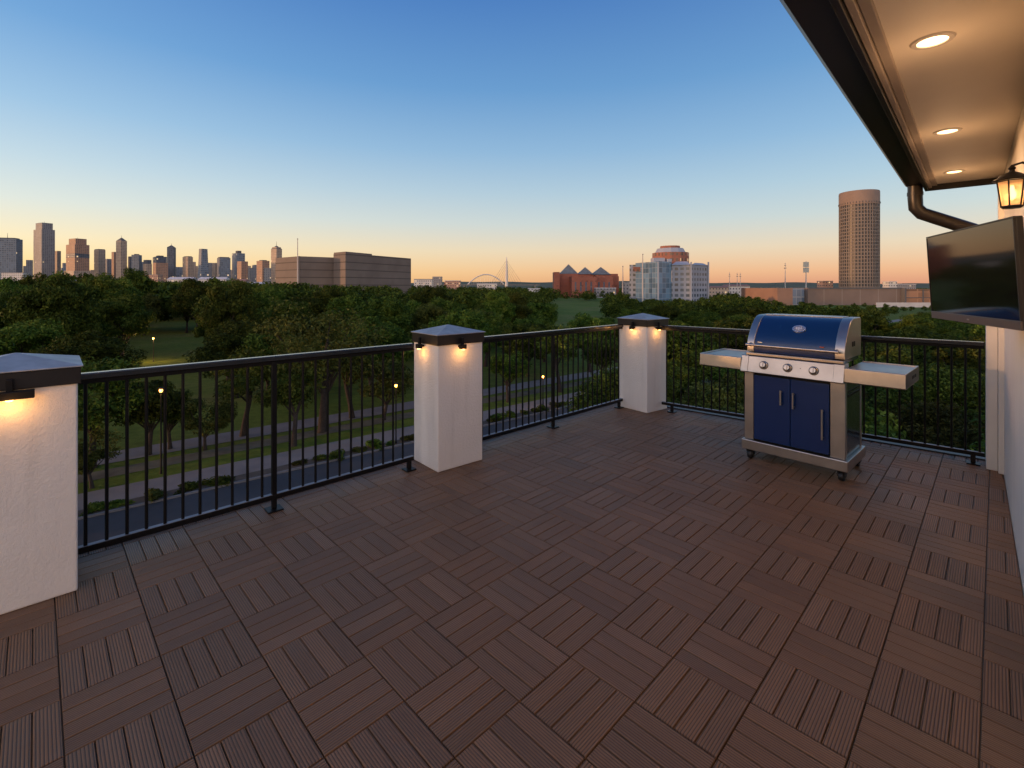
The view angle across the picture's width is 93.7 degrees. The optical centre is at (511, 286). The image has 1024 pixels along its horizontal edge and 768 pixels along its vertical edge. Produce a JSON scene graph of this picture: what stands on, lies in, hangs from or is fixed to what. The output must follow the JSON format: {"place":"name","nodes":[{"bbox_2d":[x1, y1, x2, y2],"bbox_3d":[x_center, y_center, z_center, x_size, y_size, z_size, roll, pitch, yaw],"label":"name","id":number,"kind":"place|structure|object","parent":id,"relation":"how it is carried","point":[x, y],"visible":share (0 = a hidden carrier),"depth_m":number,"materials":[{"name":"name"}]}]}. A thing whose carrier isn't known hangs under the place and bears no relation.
{"place":"outdoors","nodes":[
{"label":"outdoors","id":0,"kind":"place"},
{"bbox_2d":[78,379,713,545],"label":"road","id":1,"kind":"structure","parent":0,"point":[96,528],"depth_m":31.32,"materials":[{"name":"asphalt"}]},
{"bbox_2d":[78,366,713,510],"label":"pavement","id":2,"kind":"structure","parent":0,"point":[136,489],"depth_m":36.48,"materials":[{"name":"concrete"}]},
{"bbox_2d":[16,288,930,498],"bbox_3d":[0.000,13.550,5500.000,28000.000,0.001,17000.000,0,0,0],"label":"ground","id":3,"kind":"structure","parent":0,"point":[173,341],"depth_m":58.86,"materials":[{"name":"green plant"}]},
{"bbox_2d":[0,233,22,278],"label":"skyscraper","id":4,"kind":"structure","parent":3,"relation":"on","point":[11,255],"depth_m":1888.41,"materials":[{"name":"blue glass"}]},
{"bbox_2d":[0,276,31,293],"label":"park tree","id":5,"kind":"object","parent":3,"relation":"on","point":[9,283],"visible":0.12,"depth_m":96.61,"materials":[{"name":"green plant"}]},
{"bbox_2d":[18,272,49,287],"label":"park tree","id":6,"kind":"object","parent":3,"relation":"on","point":[28,280],"visible":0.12,"depth_m":140.67,"materials":[{"name":"green plant"}]},
{"bbox_2d":[0,317,72,354],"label":"park tree","id":7,"kind":"object","parent":3,"relation":"on","point":[27,337],"visible":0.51,"depth_m":54.69,"materials":[{"name":"green plant"}]},
{"bbox_2d":[33,223,54,277],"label":"skyscraper","id":8,"kind":"structure","parent":3,"relation":"on","point":[44,248],"depth_m":1885.58,"materials":[{"name":"grey stone"}]},
{"bbox_2d":[0,273,110,342],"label":"park tree","id":9,"kind":"object","parent":3,"relation":"on","point":[63,301],"visible":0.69,"depth_m":63.05,"materials":[{"name":"green plant"}]},
{"bbox_2d":[64,238,90,276],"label":"skyscraper","id":10,"kind":"structure","parent":3,"relation":"on","point":[77,256],"depth_m":1832.75,"materials":[{"name":"concrete"}]},
{"bbox_2d":[29,330,147,393],"bbox_3d":[-45.910,9.239,51.547,9.337,9.102,8.522,0,0,-5],"label":"park tree","id":11,"kind":"object","parent":3,"relation":"on","point":[90,345],"visible":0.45,"depth_m":51.67,"materials":[{"name":"green plant"}]},
{"bbox_2d":[94,249,104,275],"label":"skyscraper","id":12,"kind":"structure","parent":3,"relation":"on","point":[99,260],"depth_m":1949.61,"materials":[{"name":"beige stone"}]},
{"bbox_2d":[78,428,124,488],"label":"park tree","id":13,"kind":"object","parent":3,"relation":"on","point":[94,456],"visible":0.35,"depth_m":32.40,"materials":[{"name":"green plant"}]},
{"bbox_2d":[78,272,128,353],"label":"park tree","id":14,"kind":"object","parent":3,"relation":"on","point":[107,287],"visible":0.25,"depth_m":87.19,"materials":[{"name":"green plant"}]},
{"bbox_2d":[78,354,153,468],"bbox_3d":[-31.097,9.506,34.608,7.796,8.765,7.542,0,0,-9],"label":"park tree","id":15,"kind":"object","parent":3,"relation":"on","point":[96,413],"visible":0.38,"depth_m":34.70,"materials":[{"name":"green plant"}]},
{"bbox_2d":[116,235,126,277],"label":"skyscraper","id":16,"kind":"structure","parent":3,"relation":"on","point":[121,253],"depth_m":1872.16,"materials":[{"name":"beige stone"}]},
{"bbox_2d":[91,292,157,354],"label":"park tree","id":17,"kind":"object","parent":3,"relation":"on","point":[131,318],"visible":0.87,"depth_m":81.72,"materials":[{"name":"green plant"}]},
{"bbox_2d":[115,276,144,309],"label":"park tree","id":18,"kind":"object","parent":3,"relation":"on","point":[125,282],"visible":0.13,"depth_m":112.93,"materials":[{"name":"green plant"}]},
{"bbox_2d":[113,267,153,296],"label":"park tree","id":19,"kind":"object","parent":3,"relation":"on","point":[134,275],"visible":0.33,"depth_m":140.29,"materials":[{"name":"green plant"}]},
{"bbox_2d":[115,379,188,455],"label":"park tree","id":20,"kind":"object","parent":3,"relation":"on","point":[138,414],"visible":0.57,"depth_m":38.25,"materials":[{"name":"green plant"}]},
{"bbox_2d":[141,292,164,334],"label":"park tree","id":21,"kind":"object","parent":3,"relation":"on","point":[150,303],"visible":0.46,"depth_m":135.02,"materials":[{"name":"green plant"}]},
{"bbox_2d":[153,263,167,281],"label":"skyscraper","id":22,"kind":"structure","parent":3,"relation":"on","point":[160,269],"depth_m":1806.43,"materials":[{"name":"concrete"}]},
{"bbox_2d":[167,243,175,277],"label":"skyscraper","id":23,"kind":"structure","parent":3,"relation":"on","point":[171,255],"depth_m":1888.15,"materials":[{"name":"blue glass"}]},
{"bbox_2d":[151,389,202,448],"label":"park tree","id":24,"kind":"object","parent":3,"relation":"on","point":[173,419],"visible":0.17,"depth_m":40.03,"materials":[{"name":"green plant"}]},
{"bbox_2d":[162,286,192,332],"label":"park tree","id":25,"kind":"object","parent":3,"relation":"on","point":[175,312],"visible":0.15,"depth_m":138.48,"materials":[{"name":"green plant"}]},
{"bbox_2d":[171,277,212,326],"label":"park tree","id":26,"kind":"object","parent":3,"relation":"on","point":[192,289],"visible":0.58,"depth_m":132.78,"materials":[{"name":"green plant"}]},
{"bbox_2d":[198,249,208,278],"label":"skyscraper","id":27,"kind":"structure","parent":3,"relation":"on","point":[203,270],"depth_m":1832.08,"materials":[{"name":"blue glass"}]},
{"bbox_2d":[179,396,237,450],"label":"park tree","id":28,"kind":"object","parent":3,"relation":"on","point":[224,413],"visible":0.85,"depth_m":39.52,"materials":[{"name":"green plant"}]},
{"bbox_2d":[191,289,252,373],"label":"park tree","id":29,"kind":"object","parent":3,"relation":"on","point":[198,331],"visible":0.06,"depth_m":72.36,"materials":[{"name":"green plant"}]},
{"bbox_2d":[217,257,229,278],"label":"skyscraper","id":30,"kind":"structure","parent":3,"relation":"on","point":[223,266],"depth_m":1885.11,"materials":[{"name":"blue glass"}]},
{"bbox_2d":[181,319,270,398],"bbox_3d":[-34.111,8.868,58.300,8.946,9.844,9.937,0,0,33],"label":"park tree","id":31,"kind":"object","parent":3,"relation":"on","point":[224,344],"visible":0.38,"depth_m":56.39,"materials":[{"name":"green plant"}]},
{"bbox_2d":[196,279,267,379],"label":"park tree","id":32,"kind":"object","parent":3,"relation":"on","point":[222,309],"visible":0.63,"depth_m":65.84,"materials":[{"name":"green plant"}]},
{"bbox_2d":[196,282,270,323],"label":"park tree","id":33,"kind":"object","parent":3,"relation":"on","point":[256,296],"visible":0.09,"depth_m":86.39,"materials":[{"name":"green plant"}]},
{"bbox_2d":[209,345,277,436],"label":"park tree","id":34,"kind":"object","parent":3,"relation":"on","point":[239,384],"visible":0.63,"depth_m":43.16,"materials":[{"name":"green plant"}]},
{"bbox_2d":[237,332,295,398],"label":"park tree","id":35,"kind":"object","parent":3,"relation":"on","point":[258,341],"visible":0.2,"depth_m":55.76,"materials":[{"name":"green plant"}]},
{"bbox_2d":[256,285,285,322],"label":"park tree","id":36,"kind":"object","parent":3,"relation":"on","point":[273,292],"visible":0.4,"depth_m":111.76,"materials":[{"name":"green plant"}]},
{"bbox_2d":[271,241,281,283],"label":"skyscraper","id":37,"kind":"structure","parent":3,"relation":"on","point":[276,251],"depth_m":1792.59,"materials":[{"name":"beige stone"}]},
{"bbox_2d":[252,363,326,446],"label":"park tree","id":38,"kind":"object","parent":3,"relation":"on","point":[283,395],"visible":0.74,"depth_m":40.38,"materials":[{"name":"green plant"}]},
{"bbox_2d":[267,299,314,331],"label":"park tree","id":39,"kind":"object","parent":3,"relation":"on","point":[287,304],"visible":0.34,"depth_m":103.41,"materials":[{"name":"green plant"}]},
{"bbox_2d":[274,335,324,389],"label":"park tree","id":40,"kind":"object","parent":3,"relation":"on","point":[285,367],"visible":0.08,"depth_m":56.00,"materials":[{"name":"green plant"}]},
{"bbox_2d":[281,314,326,344],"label":"park tree","id":41,"kind":"object","parent":3,"relation":"on","point":[301,320],"visible":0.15,"depth_m":74.04,"materials":[{"name":"green plant"}]},
{"bbox_2d":[252,295,394,432],"bbox_3d":[-17.280,7.284,44.235,11.656,13.133,10.835,0,0,29],"label":"park tree","id":42,"kind":"object","parent":3,"relation":"on","point":[361,337],"visible":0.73,"depth_m":44.20,"materials":[{"name":"green plant"}]},
{"bbox_2d":[78,405,570,519],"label":"kerb","id":43,"kind":"structure","parent":3,"relation":"on","point":[196,491],"depth_m":33.81,"materials":[{"name":"concrete"}]},
{"bbox_2d":[78,403,571,516],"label":"verge","id":44,"kind":"structure","parent":3,"relation":"on","point":[236,478],"depth_m":35.12,"materials":[{"name":"plant"}]},
{"bbox_2d":[202,475,234,486],"bbox_3d":[-20.266,13.279,32.848,2.403,0.771,1.368,0,0,-16],"label":"verge shrub","id":45,"kind":"object","parent":44,"relation":"on","point":[222,479],"visible":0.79,"depth_m":32.69,"materials":[{"name":"green plant"}]},
{"bbox_2d":[307,287,347,345],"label":"park tree","id":46,"kind":"object","parent":3,"relation":"on","point":[322,298],"visible":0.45,"depth_m":101.12,"materials":[{"name":"green plant"}]},
{"bbox_2d":[320,293,361,338],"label":"park tree","id":47,"kind":"object","parent":3,"relation":"on","point":[343,303],"visible":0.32,"depth_m":83.26,"materials":[{"name":"green plant"}]},
{"bbox_2d":[275,252,410,293],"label":"long hall","id":48,"kind":"structure","parent":3,"relation":"on","point":[347,269],"depth_m":486.78,"materials":[{"name":"concrete"}]},
{"bbox_2d":[324,338,377,417],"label":"park tree","id":49,"kind":"object","parent":3,"relation":"on","point":[346,386],"visible":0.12,"depth_m":49.27,"materials":[{"name":"green plant"}]},
{"bbox_2d":[330,316,413,396],"bbox_3d":[-17.270,8.700,59.137,10.504,10.239,9.587,0,0,-13],"label":"park tree","id":50,"kind":"object","parent":3,"relation":"on","point":[394,334],"visible":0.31,"depth_m":59.14,"materials":[{"name":"green plant"}]},
{"bbox_2d":[334,295,413,340],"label":"park tree","id":51,"kind":"object","parent":3,"relation":"on","point":[395,311],"visible":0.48,"depth_m":77.72,"materials":[{"name":"green plant"}]},
{"bbox_2d":[357,357,413,419],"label":"park tree","id":52,"kind":"object","parent":3,"relation":"on","point":[408,378],"visible":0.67,"depth_m":48.60,"materials":[{"name":"green plant"}]},
{"bbox_2d":[405,302,449,336],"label":"park tree","id":53,"kind":"object","parent":3,"relation":"on","point":[421,314],"visible":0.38,"depth_m":84.02,"materials":[{"name":"green plant"}]},
{"bbox_2d":[408,285,451,307],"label":"park tree","id":54,"kind":"object","parent":3,"relation":"on","point":[427,294],"visible":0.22,"depth_m":113.87,"materials":[{"name":"green plant"}]},
{"bbox_2d":[427,296,461,323],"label":"park tree","id":55,"kind":"object","parent":3,"relation":"on","point":[447,305],"visible":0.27,"depth_m":98.18,"materials":[{"name":"green plant"}]},
{"bbox_2d":[409,307,492,356],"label":"park tree","id":56,"kind":"object","parent":3,"relation":"on","point":[468,319],"visible":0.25,"depth_m":62.27,"materials":[{"name":"green plant"}]},
{"bbox_2d":[0,274,930,321],"bbox_3d":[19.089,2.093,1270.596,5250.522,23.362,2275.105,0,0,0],"label":"woods","id":57,"kind":"object","parent":3,"relation":"on","point":[612,306],"visible":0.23,"depth_m":185.82,"materials":[{"name":"green plant"}]},
{"bbox_2d":[475,311,505,366],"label":"park tree","id":58,"kind":"object","parent":3,"relation":"on","point":[493,320],"visible":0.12,"depth_m":81.24,"materials":[{"name":"green plant"}]},
{"bbox_2d":[479,290,515,324],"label":"park tree","id":59,"kind":"object","parent":3,"relation":"on","point":[501,305],"visible":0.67,"depth_m":112.62,"materials":[{"name":"green plant"}]},
{"bbox_2d":[97,319,900,464],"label":"footpath","id":60,"kind":"structure","parent":3,"relation":"on","point":[139,452],"depth_m":46.19,"materials":[{"name":"concrete"}]},
{"bbox_2d":[487,350,531,401],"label":"park tree","id":61,"kind":"object","parent":3,"relation":"on","point":[506,365],"visible":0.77,"depth_m":56.22,"materials":[{"name":"green plant"}]},
{"bbox_2d":[0,0,1023,767],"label":"house","id":62,"kind":"structure","parent":3,"relation":"on","point":[902,98],"depth_m":2.29,"materials":[{"name":"white paint"}]},
{"bbox_2d":[909,31,956,49],"bbox_3d":[1.585,-0.926,1.810,0.134,0.005,0.134,0,0,0],"label":"recessed light","id":63,"kind":"object","parent":62,"relation":"attached to","point":[933,40],"visible":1,"depth_m":1.80,"materials":[{"name":"beige"}]},
{"bbox_2d":[926,216,1023,330],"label":"television","id":64,"kind":"object","parent":62,"relation":"attached to","point":[976,274],"visible":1,"depth_m":2.40,"materials":[{"name":"black plastic"}]},
{"bbox_2d":[992,161,1023,208],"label":"wall lantern","id":65,"kind":"object","parent":62,"relation":"attached to","point":[1010,187],"depth_m":2.00,"materials":[{"name":"black"}]},
{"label":"deck underlay","id":66,"kind":"structure","parent":62,"relation":"on","visible":0},
{"bbox_2d":[0,403,1023,767],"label":"deck floor","id":67,"kind":"structure","parent":66,"relation":"on","point":[572,591],"depth_m":2.22,"materials":[{"name":"brown wood"}]},
{"bbox_2d":[0,353,82,614],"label":"pillar","id":68,"kind":"structure","parent":67,"relation":"on","point":[38,497],"depth_m":2.36,"materials":[{"name":"white paint"}]},
{"bbox_2d":[0,379,34,401],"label":"pillar lamp","id":69,"kind":"object","parent":68,"relation":"attached to","point":[9,395],"visible":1,"depth_m":2.25,"materials":[{"name":"black"}]},
{"bbox_2d":[78,343,415,553],"bbox_3d":[-1.620,1.014,3.374,2.131,1.072,0.100,0,0,-43],"label":"railing","id":70,"kind":"object","parent":67,"relation":"on","point":[126,375],"visible":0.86,"depth_m":3.16,"materials":[{"name":"black metal"}]},
{"bbox_2d":[411,324,484,471],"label":"pillar","id":71,"kind":"structure","parent":67,"relation":"on","point":[447,403],"depth_m":4.14,"materials":[{"name":"white paint"}]},
{"bbox_2d":[482,324,623,440],"bbox_3d":[0.549,1.014,5.392,2.385,1.072,0.100,0,0,-43],"label":"railing","id":72,"kind":"object","parent":67,"relation":"on","point":[529,335],"visible":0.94,"depth_m":5.29,"materials":[{"name":"black"}]},
{"bbox_2d":[617,313,669,412],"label":"pillar","id":73,"kind":"structure","parent":67,"relation":"on","point":[642,365],"depth_m":6.02,"materials":[{"name":"white paint"}]},
{"bbox_2d":[700,314,918,480],"bbox_3d":[2.544,0.903,4.253,0.626,1.293,1.560,0,0,-42],"label":"gas grill","id":74,"kind":"object","parent":67,"relation":"on","point":[804,382],"visible":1,"depth_m":4.04,"materials":[{"name":"metal"}]},
{"bbox_2d":[754,375,790,445],"bbox_3d":[2.264,1.074,4.196,0.063,0.572,0.294,0,0,-42],"label":"door","id":75,"kind":"structure","parent":74,"relation":"in","point":[772,395],"depth_m":4.19,"materials":[{"name":"blue metal"}]},
{"bbox_2d":[791,379,829,454],"bbox_3d":[2.461,1.074,3.980,0.063,0.572,0.284,0,0,-42],"label":"door","id":76,"kind":"structure","parent":74,"relation":"in","point":[810,401],"depth_m":3.98,"materials":[{"name":"blue metal"}]},
{"bbox_2d":[661,325,984,465],"bbox_3d":[2.990,1.014,5.095,2.895,1.072,0.100,0,0,40],"label":"railing","id":77,"kind":"object","parent":67,"relation":"on","point":[951,344],"visible":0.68,"depth_m":4.53,"materials":[{"name":"black metal"}]},
{"bbox_2d":[986,326,997,470],"bbox_3d":[4.155,0.917,4.170,0.084,1.265,0.320,0,0,44],"label":"end post","id":78,"kind":"object","parent":67,"relation":"on","point":[991,398],"visible":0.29,"depth_m":4.06,"materials":[{"name":"paint"}]},
{"bbox_2d":[508,302,532,329],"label":"park tree","id":79,"kind":"object","parent":3,"relation":"on","point":[522,311],"visible":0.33,"depth_m":123.67,"materials":[{"name":"green plant"}]},
{"bbox_2d":[499,322,554,375],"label":"park tree","id":80,"kind":"object","parent":3,"relation":"on","point":[522,327],"visible":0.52,"depth_m":71.33,"materials":[{"name":"green plant"}]},
{"bbox_2d":[527,302,558,324],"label":"park tree","id":81,"kind":"object","parent":3,"relation":"on","point":[548,310],"visible":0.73,"depth_m":129.68,"materials":[{"name":"green plant"}]},
{"bbox_2d":[536,324,585,392],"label":"park tree","id":82,"kind":"object","parent":3,"relation":"on","point":[543,341],"visible":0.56,"depth_m":61.16,"materials":[{"name":"green plant"}]},
{"bbox_2d":[553,264,618,297],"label":"brick building","id":83,"kind":"structure","parent":3,"relation":"on","point":[568,278],"depth_m":628.00,"materials":[{"name":"brick"}]},
{"bbox_2d":[564,312,617,371],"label":"park tree","id":84,"kind":"object","parent":3,"relation":"on","point":[582,320],"visible":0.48,"depth_m":74.69,"materials":[{"name":"green plant"}]},
{"bbox_2d":[564,367,617,411],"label":"tree","id":85,"kind":"object","parent":3,"relation":"on","point":[575,402],"visible":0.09,"depth_m":34.72,"materials":[{"name":"green plant"}]},
{"bbox_2d":[580,337,617,370],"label":"park tree","id":86,"kind":"object","parent":3,"relation":"on","point":[603,352],"visible":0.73,"depth_m":63.65,"materials":[{"name":"green plant"}]},
{"bbox_2d":[574,365,685,408],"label":"tree","id":87,"kind":"object","parent":3,"relation":"on","point":[670,385],"visible":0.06,"depth_m":29.55,"materials":[{"name":"green plant"}]},
{"bbox_2d":[645,304,683,320],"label":"park tree","id":88,"kind":"object","parent":3,"relation":"on","point":[667,311],"visible":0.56,"depth_m":131.35,"materials":[{"name":"green plant"}]},
{"bbox_2d":[629,245,708,302],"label":"office block","id":89,"kind":"structure","parent":3,"relation":"on","point":[690,280],"depth_m":400.30,"materials":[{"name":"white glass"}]},
{"bbox_2d":[617,321,722,392],"bbox_3d":[15.652,8.496,46.501,10.094,10.671,9.212,0,0,19],"label":"park tree","id":90,"kind":"object","parent":3,"relation":"on","point":[707,345],"visible":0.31,"depth_m":43.87,"materials":[{"name":"green plant"}]},
{"bbox_2d":[667,359,710,402],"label":"park tree","id":91,"kind":"object","parent":3,"relation":"on","point":[685,375],"visible":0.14,"depth_m":38.83,"materials":[{"name":"green plant"}]},
{"bbox_2d":[674,311,709,326],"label":"park tree","id":92,"kind":"object","parent":3,"relation":"on","point":[694,318],"visible":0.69,"depth_m":122.88,"materials":[{"name":"green plant"}]},
{"bbox_2d":[672,380,743,413],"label":"tree","id":93,"kind":"object","parent":3,"relation":"on","point":[715,398],"visible":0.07,"depth_m":25.28,"materials":[{"name":"green plant"}]},
{"bbox_2d":[684,372,743,402],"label":"park tree","id":94,"kind":"object","parent":3,"relation":"on","point":[724,378],"depth_m":34.84,"materials":[{"name":"green plant"}]},
{"bbox_2d":[710,315,756,369],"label":"park tree","id":95,"kind":"object","parent":3,"relation":"on","point":[730,324],"visible":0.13,"depth_m":54.45,"materials":[{"name":"green plant"}]},
{"bbox_2d":[838,189,880,287],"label":"round tower","id":96,"kind":"structure","parent":3,"relation":"on","point":[859,238],"depth_m":622.14,"materials":[{"name":"beige concrete"}]},
{"bbox_2d":[847,308,897,336],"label":"park tree","id":97,"kind":"object","parent":3,"relation":"on","point":[873,325],"visible":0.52,"depth_m":86.19,"materials":[{"name":"green plant"}]},
{"bbox_2d":[862,405,910,440],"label":"tree","id":98,"kind":"object","parent":3,"relation":"on","point":[881,429],"visible":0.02,"depth_m":20.43,"materials":[{"name":"green plant"}]},
{"bbox_2d":[858,346,923,373],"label":"park tree","id":99,"kind":"object","parent":3,"relation":"on","point":[905,358],"visible":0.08,"depth_m":44.60,"materials":[{"name":"green plant"}]},
{"bbox_2d":[890,313,940,333],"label":"park tree","id":100,"kind":"object","parent":3,"relation":"on","point":[910,319],"visible":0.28,"depth_m":82.51,"materials":[{"name":"green plant"}]},
{"bbox_2d":[880,324,960,361],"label":"park tree","id":101,"kind":"object","parent":3,"relation":"on","point":[907,331],"visible":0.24,"depth_m":57.98,"materials":[{"name":"green plant"}]},
{"bbox_2d":[866,398,985,450],"bbox_3d":[22.995,9.986,26.294,8.141,7.614,9.064,0,0,8],"label":"tree","id":102,"kind":"object","parent":3,"relation":"on","point":[944,427],"visible":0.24,"depth_m":25.73,"materials":[{"name":"green plant"}]},
{"bbox_2d":[867,362,985,439],"bbox_3d":[26.450,9.293,29.413,8.568,9.073,7.082,0,0,-18],"label":"park tree","id":103,"kind":"object","parent":3,"relation":"on","point":[958,389],"visible":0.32,"depth_m":28.90,"materials":[{"name":"green plant"}]},
{"bbox_2d":[914,338,985,377],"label":"park tree","id":104,"kind":"object","parent":3,"relation":"on","point":[958,358],"visible":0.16,"depth_m":42.90,"materials":[{"name":"green plant"}]},
{"bbox_2d":[78,324,889,482],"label":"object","id":105,"kind":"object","parent":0,"point":[96,475],"visible":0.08,"depth_m":40.97,"materials":[{"name":"soil"}]},
{"bbox_2d":[0,0,997,283],"label":"sky","id":106,"kind":"structure","parent":0,"point":[457,139],"materials":[{"name":"blue"}]},
{"bbox_2d":[411,281,928,287],"bbox_3d":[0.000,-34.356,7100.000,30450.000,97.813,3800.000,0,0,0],"label":"hills","id":107,"kind":"structure","parent":0,"point":[763,285],"depth_m":5954.99,"materials":[{"name":"plant"}]},
{"bbox_2d":[741,288,930,306],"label":"warehouse","id":108,"kind":"structure","parent":0,"point":[897,297],"depth_m":358.00,"materials":[{"name":"beige concrete"}]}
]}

